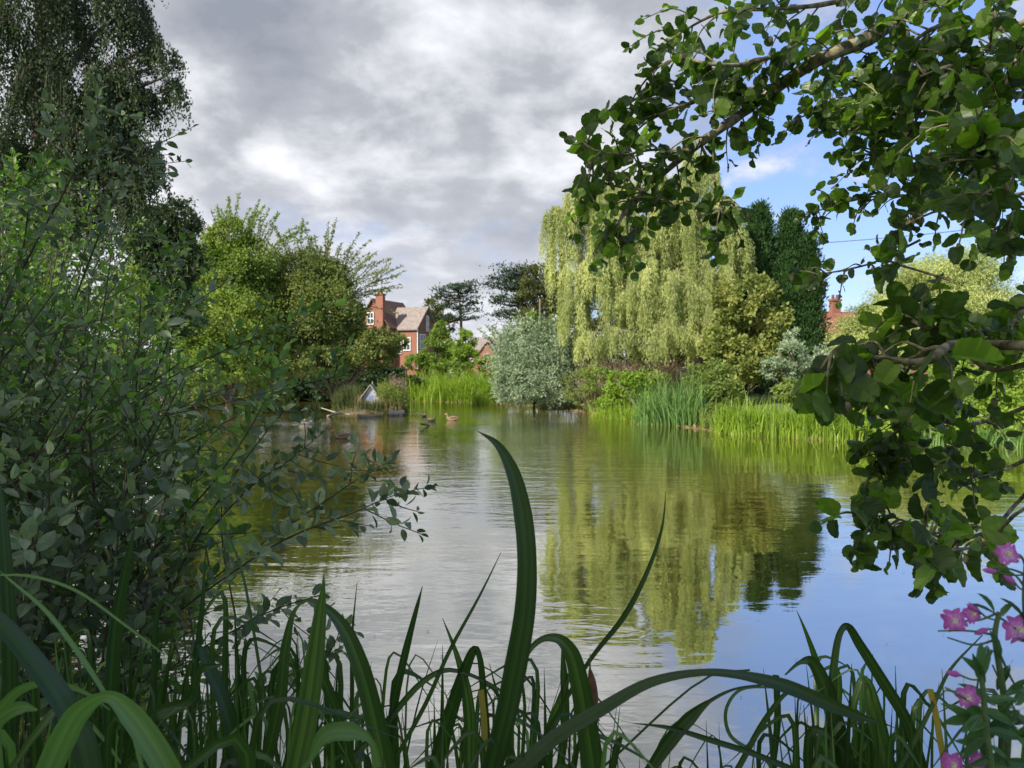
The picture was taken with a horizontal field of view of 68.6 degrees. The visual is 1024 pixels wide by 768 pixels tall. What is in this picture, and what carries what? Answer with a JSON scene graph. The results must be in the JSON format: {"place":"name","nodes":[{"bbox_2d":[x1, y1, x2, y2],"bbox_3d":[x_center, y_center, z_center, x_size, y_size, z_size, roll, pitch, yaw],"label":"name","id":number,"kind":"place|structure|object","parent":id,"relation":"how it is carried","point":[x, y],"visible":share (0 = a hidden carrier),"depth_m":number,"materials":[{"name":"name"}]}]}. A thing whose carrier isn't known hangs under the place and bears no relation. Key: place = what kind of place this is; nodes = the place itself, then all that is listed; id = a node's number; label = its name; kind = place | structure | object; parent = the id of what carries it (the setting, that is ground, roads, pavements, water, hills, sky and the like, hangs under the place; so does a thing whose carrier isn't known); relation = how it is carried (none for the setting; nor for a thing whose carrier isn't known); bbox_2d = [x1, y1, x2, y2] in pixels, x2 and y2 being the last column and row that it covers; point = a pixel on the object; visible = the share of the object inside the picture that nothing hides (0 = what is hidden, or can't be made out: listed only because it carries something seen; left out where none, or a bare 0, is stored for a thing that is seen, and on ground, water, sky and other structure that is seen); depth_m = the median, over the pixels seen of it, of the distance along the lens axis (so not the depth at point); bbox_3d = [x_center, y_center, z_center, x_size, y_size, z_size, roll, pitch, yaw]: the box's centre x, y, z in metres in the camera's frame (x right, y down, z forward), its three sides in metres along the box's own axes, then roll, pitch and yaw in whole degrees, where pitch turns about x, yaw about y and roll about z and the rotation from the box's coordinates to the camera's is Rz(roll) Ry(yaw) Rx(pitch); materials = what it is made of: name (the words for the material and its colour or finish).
{"place":"outdoors","nodes":[
{"label":"outdoors","id":0,"kind":"place"},
{"bbox_2d":[0,0,1023,372],"label":"sky","id":1,"kind":"structure","parent":0,"point":[429,130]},
{"bbox_2d":[19,400,1023,767],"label":"pond water","id":2,"kind":"structure","parent":0,"point":[597,488],"depth_m":6.06,"materials":[{"name":"grey liquid"}]},
{"bbox_2d":[0,482,399,767],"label":"iris clump","id":3,"kind":"object","parent":2,"relation":"on","point":[81,736],"visible":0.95,"depth_m":1.20,"materials":[{"name":"green plant"}]},
{"bbox_2d":[301,419,312,423],"bbox_3d":[-6.373,1.124,23.342,0.505,0.283,0.269,-1,1,-33],"label":"duck","id":4,"kind":"object","parent":2,"relation":"on","point":[308,422],"visible":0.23,"depth_m":23.25},
{"bbox_2d":[327,413,350,416],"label":"branch","id":5,"kind":"object","parent":2,"relation":"on","point":[333,414],"visible":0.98,"depth_m":26.05,"materials":[{"name":"brown wood"}]},
{"bbox_2d":[181,553,500,767],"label":"iris clump","id":6,"kind":"object","parent":2,"relation":"on","point":[311,737],"visible":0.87,"depth_m":1.21,"materials":[{"name":"green plant"}]},
{"bbox_2d":[332,429,350,438],"bbox_3d":[-4.142,1.215,18.179,0.461,0.259,0.246,-1,1,-43],"label":"duck","id":7,"kind":"object","parent":2,"relation":"on","point":[342,435],"visible":0.99,"depth_m":18.12},
{"bbox_2d":[357,414,380,416],"bbox_3d":[-5.138,1.151,27.001,0.896,0.163,0.196,-1,1,-32],"label":"log","id":8,"kind":"object","parent":2,"relation":"on","point":[374,415],"visible":0.81,"depth_m":27.00,"materials":[{"name":"grey wood"}]},
{"bbox_2d":[339,405,405,413],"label":"island","id":9,"kind":"structure","parent":2,"relation":"on","point":[361,411],"depth_m":29.33,"materials":[{"name":"soil"}]},
{"bbox_2d":[329,382,364,409],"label":"island grass","id":10,"kind":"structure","parent":9,"relation":"on","point":[345,396],"depth_m":29.68,"materials":[{"name":"green plant"}]},
{"bbox_2d":[360,381,378,404],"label":"duck house","id":11,"kind":"structure","parent":9,"relation":"on","point":[369,393],"depth_m":29.81,"materials":[{"name":"wood"}]},
{"bbox_2d":[331,402,409,413],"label":"island grass","id":12,"kind":"structure","parent":9,"relation":"on","point":[344,411],"depth_m":29.35,"materials":[{"name":"plant"}]},
{"bbox_2d":[355,393,395,409],"bbox_3d":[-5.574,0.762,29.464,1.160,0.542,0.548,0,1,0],"label":"island grass","id":13,"kind":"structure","parent":9,"relation":"on","point":[375,405],"depth_m":29.44,"materials":[{"name":"green plant"}]},
{"bbox_2d":[373,377,411,410],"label":"island grass","id":14,"kind":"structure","parent":9,"relation":"on","point":[384,391],"depth_m":29.61,"materials":[{"name":"green plant"}]},
{"bbox_2d":[389,373,408,397],"bbox_3d":[-4.618,0.354,30.207,0.952,1.568,0.992,0,1,0],"label":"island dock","id":15,"kind":"object","parent":9,"relation":"on","point":[400,382],"visible":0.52,"depth_m":30.09,"materials":[{"name":"brown plant"}]},
{"bbox_2d":[389,410,404,415],"bbox_3d":[-4.279,1.071,27.850,0.572,0.229,0.229,0,1,-11],"label":"log","id":16,"kind":"object","parent":2,"relation":"on","point":[395,412],"visible":0.99,"depth_m":27.78,"materials":[{"name":"grey wood"}]},
{"bbox_2d":[426,416,435,421],"bbox_3d":[-2.629,1.145,24.528,0.351,0.197,0.187,-1,1,-43],"label":"duck","id":17,"kind":"object","parent":2,"relation":"on","point":[430,419],"visible":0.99,"depth_m":24.45},
{"bbox_2d":[444,413,458,420],"bbox_3d":[-2.015,1.104,25.010,0.483,0.271,0.258,0,1,-13],"label":"duck","id":18,"kind":"object","parent":2,"relation":"on","point":[452,418],"visible":1,"depth_m":24.95},
{"bbox_2d":[461,387,497,404],"bbox_3d":[-1.503,0.591,37.803,1.842,1.064,2.251,0,1,-26],"label":"reed bed","id":19,"kind":"object","parent":2,"relation":"in","point":[480,400],"visible":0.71,"depth_m":37.91,"materials":[{"name":"green plant"}]},
{"bbox_2d":[216,451,938,728],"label":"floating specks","id":20,"kind":"object","parent":2,"relation":"on","point":[547,611],"visible":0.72,"depth_m":5.59,"materials":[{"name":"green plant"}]},
{"bbox_2d":[588,657,597,704],"bbox_3d":[0.149,1.014,1.339,0.019,1.091,0.065,0,1,18],"label":"reedmace","id":21,"kind":"object","parent":2,"relation":"on","point":[593,684],"visible":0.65,"depth_m":1.30,"materials":[{"name":"brown plant"}]},
{"bbox_2d":[347,431,881,767],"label":"iris clump","id":22,"kind":"object","parent":2,"relation":"on","point":[494,748],"visible":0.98,"depth_m":1.10,"materials":[{"name":"green plant"}]},
{"bbox_2d":[553,719,802,767],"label":"iris clump","id":23,"kind":"object","parent":2,"relation":"on","point":[759,744],"visible":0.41,"depth_m":1.46,"materials":[{"name":"green plant"}]},
{"bbox_2d":[413,400,949,444],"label":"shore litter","id":24,"kind":"object","parent":2,"relation":"on","point":[693,426],"visible":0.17,"depth_m":31.81,"materials":[{"name":"brown plant"}]},
{"bbox_2d":[571,610,1023,767],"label":"iris clump","id":25,"kind":"object","parent":2,"relation":"on","point":[830,745],"visible":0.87,"depth_m":1.31,"materials":[{"name":"green plant"}]},
{"bbox_2d":[938,593,1023,766],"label":"willowherb","id":26,"kind":"object","parent":2,"relation":"on","point":[955,620],"visible":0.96,"depth_m":0.85,"materials":[{"name":"green plant"}]},
{"bbox_2d":[940,684,1023,767],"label":"willowherb","id":27,"kind":"object","parent":2,"relation":"on","point":[962,717],"visible":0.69,"depth_m":0.85,"materials":[{"name":"green plant"}]},
{"bbox_2d":[944,642,1023,767],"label":"willowherb","id":28,"kind":"object","parent":2,"relation":"on","point":[967,696],"visible":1,"depth_m":0.82,"materials":[{"name":"green plant"}]},
{"bbox_2d":[982,542,1023,641],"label":"willowherb","id":29,"kind":"object","parent":2,"relation":"on","point":[1007,553],"visible":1,"depth_m":0.85,"materials":[{"name":"pink plant"}]},
{"bbox_2d":[69,373,1023,439],"bbox_3d":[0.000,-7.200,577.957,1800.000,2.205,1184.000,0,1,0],"label":"ground","id":30,"kind":"structure","parent":0,"point":[759,397],"depth_m":29.96,"materials":[{"name":"green plant"}]},
{"bbox_2d":[1,240,156,425],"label":"bank tree","id":31,"kind":"object","parent":30,"relation":"on","point":[142,286],"visible":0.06,"depth_m":18.02,"materials":[{"name":"green plant"}]},
{"bbox_2d":[0,0,193,433],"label":"birch tree","id":32,"kind":"object","parent":30,"relation":"on","point":[42,64],"visible":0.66,"depth_m":13.64,"materials":[{"name":"green plant"}]},
{"bbox_2d":[0,147,207,509],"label":"sallow bush","id":33,"kind":"object","parent":30,"relation":"on","point":[32,265],"visible":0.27,"depth_m":6.38,"materials":[{"name":"green plant"}]},
{"bbox_2d":[62,337,189,402],"bbox_3d":[-20.983,-1.052,33.974,12.271,4.484,5.832,0,1,0],"label":"dark hedge","id":34,"kind":"object","parent":30,"relation":"on","point":[75,359],"visible":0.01,"depth_m":33.51,"materials":[{"name":"green plant"}]},
{"bbox_2d":[113,194,214,426],"bbox_3d":[-10.276,-2.132,21.950,2.982,6.944,2.514,0,1,0],"label":"tree","id":35,"kind":"object","parent":30,"relation":"on","point":[175,222],"visible":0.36,"depth_m":21.60,"materials":[{"name":"green plant"}]},
{"bbox_2d":[75,340,294,408],"bbox_3d":[-14.313,-0.531,33.110,9.450,3.426,4.100,0,1,0],"label":"bank bush","id":36,"kind":"object","parent":30,"relation":"on","point":[219,399],"visible":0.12,"depth_m":32.61,"materials":[{"name":"green plant"}]},
{"bbox_2d":[0,73,437,767],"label":"sallow bush","id":37,"kind":"object","parent":30,"relation":"on","point":[56,535],"visible":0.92,"depth_m":2.40,"materials":[{"name":"green plant"}]},
{"bbox_2d":[165,192,318,412],"bbox_3d":[-11.297,-3.239,29.735,5.201,8.920,5.476,1,1,39],"label":"tree","id":38,"kind":"object","parent":30,"relation":"on","point":[250,272],"visible":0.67,"depth_m":29.06,"materials":[{"name":"green plant"}]},
{"bbox_2d":[157,356,428,401],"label":"dark hedge","id":39,"kind":"object","parent":30,"relation":"on","point":[307,393],"visible":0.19,"depth_m":41.43,"materials":[{"name":"green plant"}]},
{"bbox_2d":[258,217,409,409],"bbox_3d":[-7.925,-2.946,31.306,7.361,8.296,5.520,0,1,0],"label":"tree","id":40,"kind":"object","parent":30,"relation":"on","point":[314,276],"visible":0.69,"depth_m":30.62,"materials":[{"name":"green plant"}]},
{"bbox_2d":[365,291,438,368],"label":"brick house","id":41,"kind":"structure","parent":30,"relation":"on","point":[415,324],"depth_m":84.67,"materials":[{"name":"red brick"}]},
{"bbox_2d":[367,312,373,324],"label":"window","id":42,"kind":"structure","parent":41,"relation":"in","point":[371,318],"depth_m":84.52,"materials":[{"name":"white glass"}]},
{"bbox_2d":[403,337,410,350],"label":"window","id":43,"kind":"structure","parent":41,"relation":"in","point":[408,346],"depth_m":84.21,"materials":[{"name":"white glass"}]},
{"bbox_2d":[419,334,425,348],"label":"window","id":44,"kind":"structure","parent":41,"relation":"in","point":[421,336],"depth_m":84.75,"materials":[{"name":"grey glass"}]},
{"bbox_2d":[426,316,428,331],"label":"window","id":45,"kind":"structure","parent":41,"relation":"in","point":[427,317],"depth_m":85.89,"materials":[{"name":"grey glass"}]},
{"bbox_2d":[405,369,447,381],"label":"garden wall","id":46,"kind":"structure","parent":30,"relation":"on","point":[415,371],"depth_m":60.75,"materials":[{"name":"red brick"}]},
{"bbox_2d":[403,320,467,375],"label":"garden tree","id":47,"kind":"object","parent":30,"relation":"on","point":[440,347],"visible":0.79,"depth_m":59.57,"materials":[{"name":"green plant"}]},
{"bbox_2d":[173,353,701,364],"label":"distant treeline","id":48,"kind":"object","parent":30,"relation":"on","point":[618,359],"visible":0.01,"depth_m":205.51,"materials":[{"name":"green plant"}]},
{"bbox_2d":[422,296,458,338],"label":"oak tree","id":49,"kind":"object","parent":30,"relation":"on","point":[436,310],"visible":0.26,"depth_m":99.15,"materials":[{"name":"green plant"}]},
{"bbox_2d":[398,363,495,402],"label":"reed bed","id":50,"kind":"object","parent":30,"relation":"on","point":[472,384],"visible":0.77,"depth_m":40.80,"materials":[{"name":"green plant"}]},
{"bbox_2d":[428,279,486,376],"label":"cedar tree","id":51,"kind":"object","parent":30,"relation":"on","point":[457,287],"visible":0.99,"depth_m":94.31,"materials":[{"name":"green plant"}]},
{"bbox_2d":[429,353,495,381],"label":"garden bush","id":52,"kind":"object","parent":30,"relation":"on","point":[454,365],"visible":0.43,"depth_m":51.62,"materials":[{"name":"green plant"}]},
{"bbox_2d":[447,327,480,375],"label":"garden tree","id":53,"kind":"object","parent":30,"relation":"on","point":[463,352],"visible":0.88,"depth_m":57.66,"materials":[{"name":"green plant"}]},
{"bbox_2d":[469,337,506,374],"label":"house","id":54,"kind":"structure","parent":30,"relation":"on","point":[481,342],"depth_m":149.22,"materials":[{"name":"red brick"}]},
{"bbox_2d":[473,260,556,325],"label":"cedar tree","id":55,"kind":"object","parent":30,"relation":"on","point":[508,279],"visible":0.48,"depth_m":84.25,"materials":[{"name":"green plant"}]},
{"bbox_2d":[19,391,1023,598],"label":"bank grass","id":56,"kind":"structure","parent":30,"relation":"on","point":[706,422],"depth_m":22.14,"materials":[{"name":"green plant"}]},
{"bbox_2d":[476,308,585,409],"bbox_3d":[0.979,-1.105,33.153,5.083,4.566,5.358,0,1,0],"label":"silver willow bush","id":57,"kind":"object","parent":30,"relation":"on","point":[526,370],"visible":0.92,"depth_m":32.08,"materials":[{"name":"grey plant"}]},
{"bbox_2d":[509,310,570,344],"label":"garden bush","id":58,"kind":"object","parent":30,"relation":"on","point":[535,314],"visible":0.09,"depth_m":54.72,"materials":[{"name":"green plant"}]},
{"bbox_2d":[538,299,541,327],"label":"utility pole","id":59,"kind":"object","parent":30,"relation":"on","point":[539,301],"visible":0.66,"depth_m":45.88,"materials":[{"name":"brown wood"}]},
{"bbox_2d":[509,259,574,327],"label":"oak tree","id":60,"kind":"object","parent":30,"relation":"on","point":[525,292],"visible":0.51,"depth_m":79.02,"materials":[{"name":"green plant"}]},
{"bbox_2d":[560,365,608,410],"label":"grey brown shrub","id":61,"kind":"object","parent":30,"relation":"on","point":[576,395],"visible":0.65,"depth_m":30.71,"materials":[{"name":"green plant"}]},
{"bbox_2d":[583,394,642,421],"bbox_3d":[3.809,0.806,25.741,1.794,1.027,4.439,0,1,-17],"label":"reed bed","id":62,"kind":"object","parent":30,"relation":"on","point":[619,413],"visible":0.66,"depth_m":25.66,"materials":[{"name":"green plant"}]},
{"bbox_2d":[594,368,655,411],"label":"bank shrub","id":63,"kind":"object","parent":30,"relation":"on","point":[616,391],"visible":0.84,"depth_m":26.73,"materials":[{"name":"green plant"}]},
{"bbox_2d":[580,361,671,410],"bbox_3d":[4.769,0.200,27.504,3.926,2.132,3.686,0,1,-21],"label":"bank shrub","id":64,"kind":"object","parent":30,"relation":"on","point":[593,373],"visible":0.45,"depth_m":27.70,"materials":[{"name":"green plant"}]},
{"bbox_2d":[569,260,703,375],"bbox_3d":[7.695,-3.872,39.708,10.883,8.952,6.953,0,1,0],"label":"dark tree","id":65,"kind":"object","parent":30,"relation":"on","point":[595,328],"visible":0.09,"depth_m":38.87,"materials":[{"name":"green plant"}]},
{"bbox_2d":[574,350,713,410],"bbox_3d":[5.870,-0.126,31.690,7.022,2.658,3.820,0,1,0],"label":"seeding willowherb","id":66,"kind":"object","parent":30,"relation":"on","point":[670,368],"visible":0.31,"depth_m":31.05,"materials":[{"name":"green plant"}]},
{"bbox_2d":[538,151,764,372],"bbox_3d":[5.947,-4.777,32.886,9.714,11.194,8.148,0,1,0],"label":"willow tree","id":67,"kind":"object","parent":30,"relation":"on","point":[663,289],"visible":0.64,"depth_m":31.56,"materials":[{"name":"green plant"}]},
{"bbox_2d":[628,365,720,426],"bbox_3d":[4.820,0.321,23.218,2.803,2.065,3.657,-1,1,-41],"label":"reed bed","id":68,"kind":"object","parent":30,"relation":"on","point":[674,408],"visible":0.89,"depth_m":22.69,"materials":[{"name":"green plant"}]},
{"bbox_2d":[682,357,746,417],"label":"willow shrub","id":69,"kind":"object","parent":30,"relation":"on","point":[726,386],"visible":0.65,"depth_m":23.66,"materials":[{"name":"green plant"}]},
{"bbox_2d":[700,225,763,391],"bbox_3d":[11.038,-3.688,36.915,4.028,8.844,3.960,0,1,0],"label":"cypress tree","id":70,"kind":"object","parent":30,"relation":"on","point":[744,299],"depth_m":36.20,"materials":[{"name":"green plant"}]},
{"bbox_2d":[697,271,795,404],"bbox_3d":[8.635,-1.726,27.690,3.965,5.161,3.997,0,1,0],"label":"olive shrub","id":71,"kind":"object","parent":30,"relation":"on","point":[747,323],"visible":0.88,"depth_m":27.21,"materials":[{"name":"green plant"}]},
{"bbox_2d":[735,197,804,394],"bbox_3d":[11.828,-4.053,35.738,5.221,9.723,5.344,0,1,25],"label":"cypress tree","id":72,"kind":"object","parent":30,"relation":"on","point":[760,226],"visible":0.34,"depth_m":35.20,"materials":[{"name":"green plant"}]},
{"bbox_2d":[699,389,866,441],"bbox_3d":[6.760,0.721,19.081,2.509,1.404,5.377,-1,1,-37],"label":"reed bed","id":73,"kind":"object","parent":30,"relation":"on","point":[771,422],"visible":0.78,"depth_m":18.52,"materials":[{"name":"green plant"}]},
{"bbox_2d":[757,326,810,407],"bbox_3d":[9.595,-0.579,25.997,2.204,2.903,1.500,0,1,0],"label":"silver shrub","id":74,"kind":"object","parent":30,"relation":"on","point":[788,368],"visible":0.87,"depth_m":25.89,"materials":[{"name":"grey plant"}]},
{"bbox_2d":[765,205,834,393],"bbox_3d":[13.335,-3.795,35.505,4.198,9.290,4.167,0,1,0],"label":"cypress tree","id":75,"kind":"object","parent":30,"relation":"on","point":[789,232],"visible":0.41,"depth_m":34.85,"materials":[{"name":"green plant"}]},
{"bbox_2d":[782,226,832,379],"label":"cypress tree","id":76,"kind":"object","parent":30,"relation":"on","point":[808,244],"visible":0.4,"depth_m":34.43,"materials":[{"name":"green plant"}]},
{"bbox_2d":[798,343,834,376],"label":"sage bush","id":77,"kind":"object","parent":30,"relation":"on","point":[825,352],"visible":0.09,"depth_m":27.15,"materials":[{"name":"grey plant"}]},
{"bbox_2d":[770,377,863,415],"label":"bank bush","id":78,"kind":"object","parent":30,"relation":"on","point":[787,385],"visible":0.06,"depth_m":20.93,"materials":[{"name":"green plant"}]},
{"bbox_2d":[800,295,870,376],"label":"red house","id":79,"kind":"structure","parent":30,"relation":"on","point":[833,311],"depth_m":63.77,"materials":[{"name":"brick"}]},
{"bbox_2d":[820,294,919,374],"bbox_3d":[14.633,-1.564,29.949,4.614,4.266,3.207,0,1,0],"label":"pale willow bush","id":80,"kind":"object","parent":30,"relation":"on","point":[855,328],"visible":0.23,"depth_m":29.71,"materials":[{"name":"green plant"}]},
{"bbox_2d":[851,369,966,418],"bbox_3d":[9.943,0.351,18.916,3.004,1.523,2.125,0,1,0],"label":"bank bush","id":81,"kind":"object","parent":30,"relation":"on","point":[931,377],"visible":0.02,"depth_m":18.85,"materials":[{"name":"green plant"}]},
{"bbox_2d":[843,410,1023,448],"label":"reed bed","id":82,"kind":"object","parent":30,"relation":"on","point":[1018,441],"visible":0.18,"depth_m":16.42,"materials":[{"name":"green plant"}]},
{"bbox_2d":[857,399,1023,440],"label":"bank bush","id":83,"kind":"object","parent":30,"relation":"on","point":[1019,416],"visible":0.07,"depth_m":16.93,"materials":[{"name":"green plant"}]},
{"bbox_2d":[862,240,1023,337],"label":"golden willow","id":84,"kind":"object","parent":30,"relation":"on","point":[976,282],"visible":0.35,"depth_m":40.74,"materials":[{"name":"green plant"}]},
{"bbox_2d":[915,352,1023,395],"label":"bank bush","id":85,"kind":"object","parent":30,"relation":"on","point":[970,362],"visible":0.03,"depth_m":25.61,"materials":[{"name":"green plant"}]},
{"bbox_2d":[927,357,1023,412],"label":"bank bush","id":86,"kind":"object","parent":30,"relation":"on","point":[1014,390],"visible":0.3,"depth_m":19.55,"materials":[{"name":"green plant"}]},
{"bbox_2d":[559,0,1023,604],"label":"alder tree","id":87,"kind":"object","parent":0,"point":[983,152],"visible":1,"depth_m":1.90,"materials":[{"name":"green plant"}]},
{"bbox_2d":[829,226,996,242],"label":"overhead wire","id":88,"kind":"object","parent":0,"point":[882,238],"visible":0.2,"depth_m":47.67,"materials":[{"name":"black metal"}]}
]}

